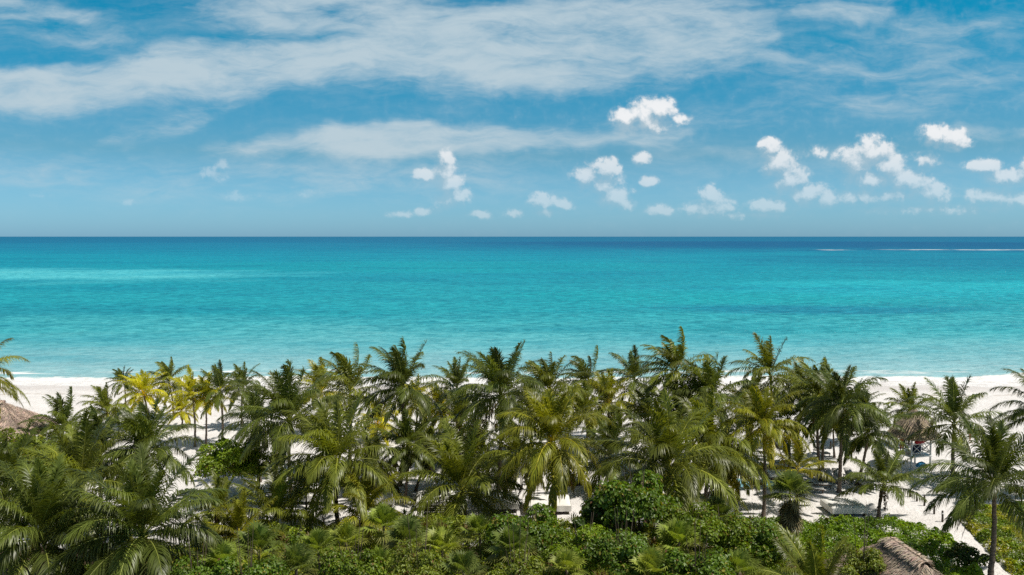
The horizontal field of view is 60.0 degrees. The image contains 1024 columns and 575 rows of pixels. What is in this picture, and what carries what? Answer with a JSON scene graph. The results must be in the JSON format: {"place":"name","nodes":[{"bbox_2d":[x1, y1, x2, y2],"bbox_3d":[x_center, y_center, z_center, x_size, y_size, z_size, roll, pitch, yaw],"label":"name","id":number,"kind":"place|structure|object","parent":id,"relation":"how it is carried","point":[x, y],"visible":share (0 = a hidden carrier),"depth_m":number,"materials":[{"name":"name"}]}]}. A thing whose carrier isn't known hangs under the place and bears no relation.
{"place":"outdoors","nodes":[
{"label":"outdoors","id":0,"kind":"place"},
{"bbox_2d":[0,237,1023,381],"bbox_3d":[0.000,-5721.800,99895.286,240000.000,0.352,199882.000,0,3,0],"label":"sea water","id":1,"kind":"structure","parent":0,"point":[888,308],"depth_m":277.99,"materials":[{"name":"teal liquid"}]},
{"bbox_2d":[0,380,1023,574],"bbox_3d":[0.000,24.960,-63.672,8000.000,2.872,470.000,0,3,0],"label":"sand beach","id":2,"kind":"structure","parent":0,"point":[911,509],"depth_m":80.19,"materials":[{"name":"white sand"}]},
{"bbox_2d":[0,338,30,418],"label":"coconut palm","id":3,"kind":"object","parent":2,"relation":"on","point":[10,387],"visible":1,"depth_m":63.29,"materials":[{"name":"green plant"}]},
{"bbox_2d":[0,426,57,482],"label":"shrub","id":4,"kind":"object","parent":2,"relation":"on","point":[12,439],"visible":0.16,"depth_m":66.66,"materials":[{"name":"green plant"}]},
{"bbox_2d":[0,400,58,442],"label":"thatched hut","id":5,"kind":"object","parent":2,"relation":"on","point":[12,416],"visible":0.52,"depth_m":80.29,"materials":[{"name":"wicker"}]},
{"bbox_2d":[0,419,60,574],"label":"coconut palm","id":6,"kind":"object","parent":2,"relation":"on","point":[8,453],"visible":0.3,"depth_m":50.59,"materials":[{"name":"green plant"}]},
{"bbox_2d":[17,386,106,444],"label":"coconut palm","id":7,"kind":"object","parent":2,"relation":"on","point":[60,414],"visible":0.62,"depth_m":80.27,"materials":[{"name":"green plant"}]},
{"bbox_2d":[0,452,124,574],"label":"coconut palm","id":8,"kind":"object","parent":2,"relation":"on","point":[44,509],"visible":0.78,"depth_m":43.95,"materials":[{"name":"green plant"}]},
{"bbox_2d":[0,406,158,558],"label":"coconut palm","id":9,"kind":"object","parent":2,"relation":"on","point":[73,448],"visible":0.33,"depth_m":50.47,"materials":[{"name":"green plant"}]},
{"bbox_2d":[43,404,138,539],"bbox_3d":[-27.401,12.303,58.781,6.774,8.966,6.418,-3,5,-44],"label":"coconut palm","id":10,"kind":"object","parent":2,"relation":"on","point":[95,417],"visible":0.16,"depth_m":58.32,"materials":[{"name":"green plant"}]},
{"bbox_2d":[74,382,137,435],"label":"coconut palm","id":11,"kind":"object","parent":2,"relation":"on","point":[104,401],"visible":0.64,"depth_m":88.23,"materials":[{"name":"green plant"}]},
{"bbox_2d":[39,442,232,574],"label":"coconut palm","id":12,"kind":"object","parent":2,"relation":"on","point":[140,502],"visible":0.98,"depth_m":43.64,"materials":[{"name":"green plant"}]},
{"bbox_2d":[114,369,173,418],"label":"coconut palm","id":13,"kind":"object","parent":2,"relation":"on","point":[142,381],"visible":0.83,"depth_m":92.33,"materials":[{"name":"yellow plant"}]},
{"bbox_2d":[92,398,204,500],"bbox_3d":[-23.541,12.005,56.974,7.512,9.710,7.608,0,3,0],"label":"coconut palm","id":14,"kind":"object","parent":2,"relation":"on","point":[141,428],"visible":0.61,"depth_m":55.94,"materials":[{"name":"green plant"}]},
{"bbox_2d":[145,356,190,415],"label":"coconut palm","id":15,"kind":"object","parent":2,"relation":"on","point":[169,371],"visible":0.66,"depth_m":97.00,"materials":[{"name":"green plant"}]},
{"bbox_2d":[160,364,214,446],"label":"coconut palm","id":16,"kind":"object","parent":2,"relation":"on","point":[187,384],"visible":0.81,"depth_m":84.31,"materials":[{"name":"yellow plant"}]},
{"bbox_2d":[163,535,221,574],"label":"shrub","id":17,"kind":"object","parent":2,"relation":"on","point":[187,568],"visible":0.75,"depth_m":41.98,"materials":[{"name":"green plant"}]},
{"bbox_2d":[178,372,232,443],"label":"coconut palm","id":18,"kind":"object","parent":2,"relation":"on","point":[202,401],"visible":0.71,"depth_m":84.12,"materials":[{"name":"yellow plant"}]},
{"bbox_2d":[179,470,253,536],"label":"coconut palm","id":19,"kind":"object","parent":2,"relation":"on","point":[217,482],"visible":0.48,"depth_m":54.78,"materials":[{"name":"green plant"}]},
{"bbox_2d":[190,360,252,437],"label":"coconut palm","id":20,"kind":"object","parent":2,"relation":"on","point":[218,379],"visible":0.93,"depth_m":84.14,"materials":[{"name":"green plant"}]},
{"bbox_2d":[200,539,247,574],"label":"fan palm","id":21,"kind":"object","parent":2,"relation":"on","point":[223,550],"visible":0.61,"depth_m":42.63,"materials":[{"name":"green plant"}]},
{"bbox_2d":[189,437,263,499],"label":"shrub","id":22,"kind":"object","parent":2,"relation":"on","point":[219,462],"visible":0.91,"depth_m":65.92,"materials":[{"name":"green plant"}]},
{"bbox_2d":[190,487,283,557],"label":"coconut palm","id":23,"kind":"object","parent":2,"relation":"on","point":[236,518],"visible":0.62,"depth_m":52.69,"materials":[{"name":"green plant"}]},
{"bbox_2d":[222,362,263,425],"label":"coconut palm","id":24,"kind":"object","parent":2,"relation":"on","point":[241,374],"visible":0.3,"depth_m":92.14,"materials":[{"name":"green plant"}]},
{"bbox_2d":[215,385,272,481],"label":"coconut palm","id":25,"kind":"object","parent":2,"relation":"on","point":[254,397],"visible":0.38,"depth_m":72.07,"materials":[{"name":"green plant"}]},
{"bbox_2d":[204,525,290,574],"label":"shrub","id":26,"kind":"object","parent":2,"relation":"on","point":[226,565],"visible":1,"depth_m":40.76,"materials":[{"name":"green plant"}]},
{"bbox_2d":[233,519,283,560],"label":"fan palm","id":27,"kind":"object","parent":2,"relation":"on","point":[257,532],"visible":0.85,"depth_m":45.66,"materials":[{"name":"green plant"}]},
{"bbox_2d":[220,460,340,546],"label":"coconut palm","id":28,"kind":"object","parent":2,"relation":"on","point":[276,510],"visible":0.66,"depth_m":56.48,"materials":[{"name":"green plant"}]},
{"bbox_2d":[221,359,350,501],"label":"coconut palm","id":29,"kind":"object","parent":2,"relation":"on","point":[284,396],"visible":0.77,"depth_m":65.66,"materials":[{"name":"green plant"}]},
{"bbox_2d":[270,541,318,574],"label":"fan palm","id":30,"kind":"object","parent":2,"relation":"on","point":[297,555],"visible":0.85,"depth_m":42.64,"materials":[{"name":"green plant"}]},
{"bbox_2d":[293,527,343,569],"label":"fan palm","id":31,"kind":"object","parent":2,"relation":"on","point":[318,536],"visible":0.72,"depth_m":45.69,"materials":[{"name":"green plant"}]},
{"bbox_2d":[293,356,347,414],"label":"coconut palm","id":32,"kind":"object","parent":2,"relation":"on","point":[315,367],"visible":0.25,"depth_m":88.05,"materials":[{"name":"green plant"}]},
{"bbox_2d":[262,394,404,531],"bbox_3d":[-11.981,11.905,58.725,9.159,9.735,9.794,-2,4,-34],"label":"coconut palm","id":33,"kind":"object","parent":2,"relation":"on","point":[332,444],"visible":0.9,"depth_m":57.39,"materials":[{"name":"green plant"}]},
{"bbox_2d":[298,342,387,459],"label":"coconut palm","id":34,"kind":"object","parent":2,"relation":"on","point":[346,376],"visible":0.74,"depth_m":73.95,"materials":[{"name":"green plant"}]},
{"bbox_2d":[321,517,369,556],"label":"fan palm","id":35,"kind":"object","parent":2,"relation":"on","point":[349,530],"visible":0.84,"depth_m":47.73,"materials":[{"name":"green plant"}]},
{"bbox_2d":[318,513,387,574],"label":"shrub","id":36,"kind":"object","parent":2,"relation":"on","point":[351,563],"visible":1,"depth_m":41.60,"materials":[{"name":"green plant"}]},
{"bbox_2d":[314,471,414,549],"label":"coconut palm","id":37,"kind":"object","parent":2,"relation":"on","point":[369,502],"visible":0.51,"depth_m":56.34,"materials":[{"name":"green plant"}]},
{"bbox_2d":[338,434,404,496],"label":"coconut palm","id":38,"kind":"object","parent":2,"relation":"on","point":[386,460],"visible":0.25,"depth_m":68.32,"materials":[{"name":"green plant"}]},
{"bbox_2d":[356,500,401,546],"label":"fan palm","id":39,"kind":"object","parent":2,"relation":"on","point":[383,514],"visible":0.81,"depth_m":50.59,"materials":[{"name":"green plant"}]},
{"bbox_2d":[353,336,454,486],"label":"coconut palm","id":40,"kind":"object","parent":2,"relation":"on","point":[398,375],"visible":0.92,"depth_m":69.60,"materials":[{"name":"green plant"}]},
{"bbox_2d":[365,407,445,503],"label":"coconut palm","id":41,"kind":"object","parent":2,"relation":"on","point":[403,435],"visible":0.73,"depth_m":65.91,"materials":[{"name":"green plant"}]},
{"bbox_2d":[383,512,428,562],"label":"fan palm","id":42,"kind":"object","parent":2,"relation":"on","point":[401,530],"visible":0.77,"depth_m":47.66,"materials":[{"name":"green plant"}]},
{"bbox_2d":[386,506,455,574],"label":"shrub","id":43,"kind":"object","parent":2,"relation":"on","point":[427,562],"visible":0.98,"depth_m":41.43,"materials":[{"name":"green plant"}]},
{"bbox_2d":[390,411,460,491],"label":"coconut palm","id":44,"kind":"object","parent":2,"relation":"on","point":[429,431],"visible":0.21,"depth_m":68.50,"materials":[{"name":"green plant"}]},
{"bbox_2d":[54,507,799,574],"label":"undergrowth","id":45,"kind":"object","parent":2,"relation":"on","point":[292,531],"visible":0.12,"depth_m":52.46,"materials":[{"name":"green plant"}]},
{"bbox_2d":[415,525,464,559],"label":"fan palm","id":46,"kind":"object","parent":2,"relation":"on","point":[442,537],"visible":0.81,"depth_m":46.76,"materials":[{"name":"green plant"}]},
{"bbox_2d":[426,356,478,440],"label":"coconut palm","id":47,"kind":"object","parent":2,"relation":"on","point":[456,378],"visible":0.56,"depth_m":86.37,"materials":[{"name":"green plant"}]},
{"bbox_2d":[413,384,497,454],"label":"coconut palm","id":48,"kind":"object","parent":2,"relation":"on","point":[457,409],"visible":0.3,"depth_m":76.13,"materials":[{"name":"green plant"}]},
{"bbox_2d":[391,418,531,531],"bbox_3d":[-3.519,13.625,60.839,10.042,8.698,10.410,0,3,0],"label":"coconut palm","id":49,"kind":"object","parent":2,"relation":"on","point":[454,467],"visible":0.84,"depth_m":59.95,"materials":[{"name":"green plant"}]},
{"bbox_2d":[441,548,489,574],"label":"fan palm","id":50,"kind":"object","parent":2,"relation":"on","point":[459,561],"visible":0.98,"depth_m":41.70,"materials":[{"name":"green plant"}]},
{"bbox_2d":[456,512,494,572],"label":"fan palm","id":51,"kind":"object","parent":2,"relation":"on","point":[478,523],"visible":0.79,"depth_m":49.68,"materials":[{"name":"green plant"}]},
{"bbox_2d":[454,421,509,484],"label":"coconut palm","id":52,"kind":"object","parent":2,"relation":"on","point":[481,445],"visible":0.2,"depth_m":72.08,"materials":[{"name":"green plant"}]},
{"bbox_2d":[437,339,556,491],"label":"coconut palm","id":53,"kind":"object","parent":2,"relation":"on","point":[500,379],"visible":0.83,"depth_m":67.47,"materials":[{"name":"green plant"}]},
{"bbox_2d":[475,416,544,509],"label":"coconut palm","id":54,"kind":"object","parent":2,"relation":"on","point":[514,443],"visible":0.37,"depth_m":64.31,"materials":[{"name":"green plant"}]},
{"bbox_2d":[483,521,537,563],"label":"fan palm","id":55,"kind":"object","parent":2,"relation":"on","point":[504,536],"visible":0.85,"depth_m":45.63,"materials":[{"name":"green plant"}]},
{"bbox_2d":[485,514,544,574],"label":"shrub","id":56,"kind":"object","parent":2,"relation":"on","point":[520,563],"visible":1,"depth_m":40.96,"materials":[{"name":"green plant"}]},
{"bbox_2d":[485,502,574,559],"bbox_3d":[0.899,14.521,49.183,4.702,5.510,5.260,2,4,27],"label":"shrub","id":57,"kind":"object","parent":2,"relation":"on","point":[541,529],"visible":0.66,"depth_m":48.38,"materials":[{"name":"green plant"}]},
{"bbox_2d":[480,382,614,519],"bbox_3d":[2.415,11.603,58.770,9.238,10.260,8.674,0,3,0],"label":"coconut palm","id":58,"kind":"object","parent":2,"relation":"on","point":[548,419],"visible":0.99,"depth_m":57.40,"materials":[{"name":"green plant"}]},
{"bbox_2d":[525,494,570,513],"bbox_3d":[2.615,15.888,65.117,3.372,0.803,2.690,0,3,0],"label":"daybed","id":59,"kind":"object","parent":2,"relation":"on","point":[564,504],"visible":0.53,"depth_m":64.22,"materials":[{"name":"white fabric"}]},
{"bbox_2d":[514,351,594,444],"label":"coconut palm","id":60,"kind":"object","parent":2,"relation":"on","point":[545,376],"visible":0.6,"depth_m":75.94,"materials":[{"name":"green plant"}]},
{"bbox_2d":[543,545,591,574],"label":"fan palm","id":61,"kind":"object","parent":2,"relation":"on","point":[565,557],"visible":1,"depth_m":42.69,"materials":[{"name":"green plant"}]},
{"bbox_2d":[541,512,618,574],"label":"shrub","id":62,"kind":"object","parent":2,"relation":"on","point":[569,541],"visible":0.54,"depth_m":45.48,"materials":[{"name":"green plant"}]},
{"bbox_2d":[559,345,619,407],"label":"coconut palm","id":63,"kind":"object","parent":2,"relation":"on","point":[585,367],"visible":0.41,"depth_m":88.30,"materials":[{"name":"green plant"}]},
{"bbox_2d":[561,378,619,461],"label":"coconut palm","id":64,"kind":"object","parent":2,"relation":"on","point":[580,403],"visible":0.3,"depth_m":77.87,"materials":[{"name":"green plant"}]},
{"bbox_2d":[572,497,633,532],"bbox_3d":[5.583,14.235,51.833,3.309,5.664,4.364,1,4,21],"label":"shrub","id":65,"kind":"object","parent":2,"relation":"on","point":[588,507],"visible":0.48,"depth_m":50.66,"materials":[{"name":"green plant"}]},
{"bbox_2d":[573,368,642,433],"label":"coconut palm","id":66,"kind":"object","parent":2,"relation":"on","point":[609,390],"visible":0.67,"depth_m":80.23,"materials":[{"name":"green plant"}]},
{"bbox_2d":[562,410,658,494],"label":"coconut palm","id":67,"kind":"object","parent":2,"relation":"on","point":[609,431],"visible":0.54,"depth_m":68.11,"materials":[{"name":"green plant"}]},
{"bbox_2d":[580,504,659,574],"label":"shrub","id":68,"kind":"object","parent":2,"relation":"on","point":[613,552],"visible":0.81,"depth_m":43.49,"materials":[{"name":"green plant"}]},
{"bbox_2d":[599,344,666,439],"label":"coconut palm","id":69,"kind":"object","parent":2,"relation":"on","point":[634,369],"visible":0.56,"depth_m":83.89,"materials":[{"name":"green plant"}]},
{"bbox_2d":[591,463,682,534],"bbox_3d":[7.120,13.417,51.142,5.022,7.343,5.618,2,4,28],"label":"shrub","id":70,"kind":"object","parent":2,"relation":"on","point":[647,499],"visible":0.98,"depth_m":49.89,"materials":[{"name":"green plant"}]},
{"bbox_2d":[611,383,673,459],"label":"coconut palm","id":71,"kind":"object","parent":2,"relation":"on","point":[639,395],"visible":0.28,"depth_m":76.56,"materials":[{"name":"green plant"}]},
{"bbox_2d":[629,543,673,574],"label":"fan palm","id":72,"kind":"object","parent":2,"relation":"on","point":[652,558],"visible":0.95,"depth_m":41.63,"materials":[{"name":"green plant"}]},
{"bbox_2d":[583,387,753,547],"bbox_3d":[9.826,11.766,56.966,10.536,10.227,10.356,0,3,0],"label":"coconut palm","id":73,"kind":"object","parent":2,"relation":"on","point":[665,437],"visible":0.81,"depth_m":55.67,"materials":[{"name":"green plant"}]},
{"bbox_2d":[625,326,720,455],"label":"coconut palm","id":74,"kind":"object","parent":2,"relation":"on","point":[673,355],"visible":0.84,"depth_m":73.86,"materials":[{"name":"green plant"}]},
{"bbox_2d":[636,374,718,457],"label":"coconut palm","id":75,"kind":"object","parent":2,"relation":"on","point":[682,395],"visible":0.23,"depth_m":72.36,"materials":[{"name":"green plant"}]},
{"bbox_2d":[655,516,702,571],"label":"fan palm","id":76,"kind":"object","parent":2,"relation":"on","point":[678,530],"visible":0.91,"depth_m":46.61,"materials":[{"name":"green plant"}]},
{"bbox_2d":[651,500,727,554],"bbox_3d":[9.883,14.253,48.763,3.767,6.024,3.898,-1,3,-13],"label":"shrub","id":77,"kind":"object","parent":2,"relation":"on","point":[710,525],"visible":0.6,"depth_m":48.44,"materials":[{"name":"green plant"}]},
{"bbox_2d":[649,519,735,574],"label":"shrub","id":78,"kind":"object","parent":2,"relation":"on","point":[707,563],"visible":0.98,"depth_m":41.54,"materials":[{"name":"green plant"}]},
{"bbox_2d":[657,352,764,430],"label":"coconut palm","id":79,"kind":"object","parent":2,"relation":"on","point":[705,380],"visible":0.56,"depth_m":71.75,"materials":[{"name":"green plant"}]},
{"bbox_2d":[646,385,776,505],"bbox_3d":[13.845,11.707,62.727,9.453,9.662,9.262,0,3,0],"label":"coconut palm","id":80,"kind":"object","parent":2,"relation":"on","point":[709,437],"visible":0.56,"depth_m":61.41,"materials":[{"name":"green plant"}]},
{"bbox_2d":[679,419,770,502],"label":"coconut palm","id":81,"kind":"object","parent":2,"relation":"on","point":[734,484],"visible":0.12,"depth_m":65.44,"materials":[{"name":"green plant"}]},
{"bbox_2d":[702,508,754,552],"bbox_3d":[11.696,14.746,49.835,3.703,5.051,3.578,1,3,14],"label":"shrub","id":82,"kind":"object","parent":2,"relation":"on","point":[732,539],"visible":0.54,"depth_m":48.56,"materials":[{"name":"green plant"}]},
{"bbox_2d":[722,547,763,574],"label":"fan palm","id":83,"kind":"object","parent":2,"relation":"on","point":[741,560],"visible":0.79,"depth_m":42.60,"materials":[{"name":"green plant"}]},
{"bbox_2d":[727,510,791,570],"bbox_3d":[13.992,14.843,49.873,3.633,4.973,4.064,-2,4,-35],"label":"shrub","id":84,"kind":"object","parent":2,"relation":"on","point":[764,534],"visible":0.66,"depth_m":48.97,"materials":[{"name":"green plant"}]},
{"bbox_2d":[711,383,810,517],"bbox_3d":[17.473,11.476,62.940,7.052,9.926,6.586,-2,4,-28],"label":"coconut palm","id":85,"kind":"object","parent":2,"relation":"on","point":[758,411],"visible":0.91,"depth_m":62.05,"materials":[{"name":"green plant"}]},
{"bbox_2d":[724,333,815,447],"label":"coconut palm","id":86,"kind":"object","parent":2,"relation":"on","point":[766,361],"visible":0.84,"depth_m":77.85,"materials":[{"name":"green plant"}]},
{"bbox_2d":[747,382,824,466],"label":"coconut palm","id":87,"kind":"object","parent":2,"relation":"on","point":[791,414],"visible":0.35,"depth_m":73.77,"materials":[{"name":"green plant"}]},
{"bbox_2d":[760,467,814,538],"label":"fan palm","id":88,"kind":"object","parent":2,"relation":"on","point":[790,514],"visible":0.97,"depth_m":55.48,"materials":[{"name":"green plant"}]},
{"bbox_2d":[740,522,850,574],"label":"coconut palm","id":89,"kind":"object","parent":2,"relation":"on","point":[813,563],"visible":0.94,"depth_m":43.15,"materials":[{"name":"green plant"}]},
{"bbox_2d":[757,432,835,497],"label":"coconut palm","id":90,"kind":"object","parent":2,"relation":"on","point":[798,456],"visible":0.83,"depth_m":64.70,"materials":[{"name":"green plant"}]},
{"bbox_2d":[777,356,859,481],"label":"coconut palm","id":91,"kind":"object","parent":2,"relation":"on","point":[811,386],"visible":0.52,"depth_m":72.45,"materials":[{"name":"green plant"}]},
{"bbox_2d":[789,363,891,492],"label":"coconut palm","id":92,"kind":"object","parent":2,"relation":"on","point":[835,384],"visible":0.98,"depth_m":67.60,"materials":[{"name":"green plant"}]},
{"bbox_2d":[820,498,868,515],"bbox_3d":[24.091,15.931,64.374,2.702,0.802,2.267,0,3,-3],"label":"daybed","id":93,"kind":"object","parent":2,"relation":"on","point":[833,506],"visible":0.98,"depth_m":63.49,"materials":[{"name":"white fabric"}]},
{"bbox_2d":[835,501,886,574],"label":"shrub","id":94,"kind":"object","parent":2,"relation":"on","point":[864,561],"visible":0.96,"depth_m":42.83,"materials":[{"name":"green plant"}]},
{"bbox_2d":[825,392,911,485],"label":"coconut palm","id":95,"kind":"object","parent":2,"relation":"on","point":[866,440],"visible":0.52,"depth_m":69.80,"materials":[{"name":"green plant"}]},
{"bbox_2d":[753,513,984,574],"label":"hedge","id":96,"kind":"object","parent":2,"relation":"on","point":[931,541],"visible":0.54,"depth_m":56.32,"materials":[{"name":"green plant"}]},
{"bbox_2d":[823,537,941,574],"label":"thatched hut","id":97,"kind":"object","parent":2,"relation":"on","point":[900,558],"visible":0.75,"depth_m":42.20,"materials":[{"name":"plant"}]},
{"bbox_2d":[834,437,931,518],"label":"coconut palm","id":98,"kind":"object","parent":2,"relation":"on","point":[883,470],"visible":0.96,"depth_m":62.65,"materials":[{"name":"green plant"}]},
{"bbox_2d":[883,382,937,445],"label":"coconut palm","id":99,"kind":"object","parent":2,"relation":"on","point":[908,393],"visible":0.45,"depth_m":84.74,"materials":[{"name":"green plant"}]},
{"bbox_2d":[887,409,941,469],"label":"lifeguard hut","id":100,"kind":"object","parent":2,"relation":"on","point":[909,426],"visible":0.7,"depth_m":75.84,"materials":[{"name":"wicker"}]},
{"bbox_2d":[897,373,1021,474],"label":"coconut palm","id":101,"kind":"object","parent":2,"relation":"on","point":[951,404],"visible":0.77,"depth_m":72.38,"materials":[{"name":"green plant"}]},
{"bbox_2d":[907,412,1023,574],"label":"coconut palm","id":102,"kind":"object","parent":2,"relation":"on","point":[996,463],"visible":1,"depth_m":50.11,"materials":[{"name":"green plant"}]},
{"bbox_2d":[945,541,989,566],"bbox_3d":[27.228,16.180,52.782,2.003,1.728,2.641,-3,5,-44],"label":"shrub","id":103,"kind":"object","parent":2,"relation":"on","point":[962,550],"visible":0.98,"depth_m":52.83,"materials":[{"name":"green plant"}]},
{"bbox_2d":[959,500,1023,574],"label":"hedge","id":104,"kind":"object","parent":2,"relation":"on","point":[1006,531],"visible":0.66,"depth_m":57.67,"materials":[{"name":"green plant"}]},
{"bbox_2d":[987,368,1023,444],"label":"coconut palm","id":105,"kind":"object","parent":2,"relation":"on","point":[1018,416],"visible":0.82,"depth_m":67.45,"materials":[{"name":"green plant"}]},
{"bbox_2d":[0,0,1023,236],"label":"sky","id":106,"kind":"structure","parent":0,"point":[119,118],"materials":[{"name":"blue"}]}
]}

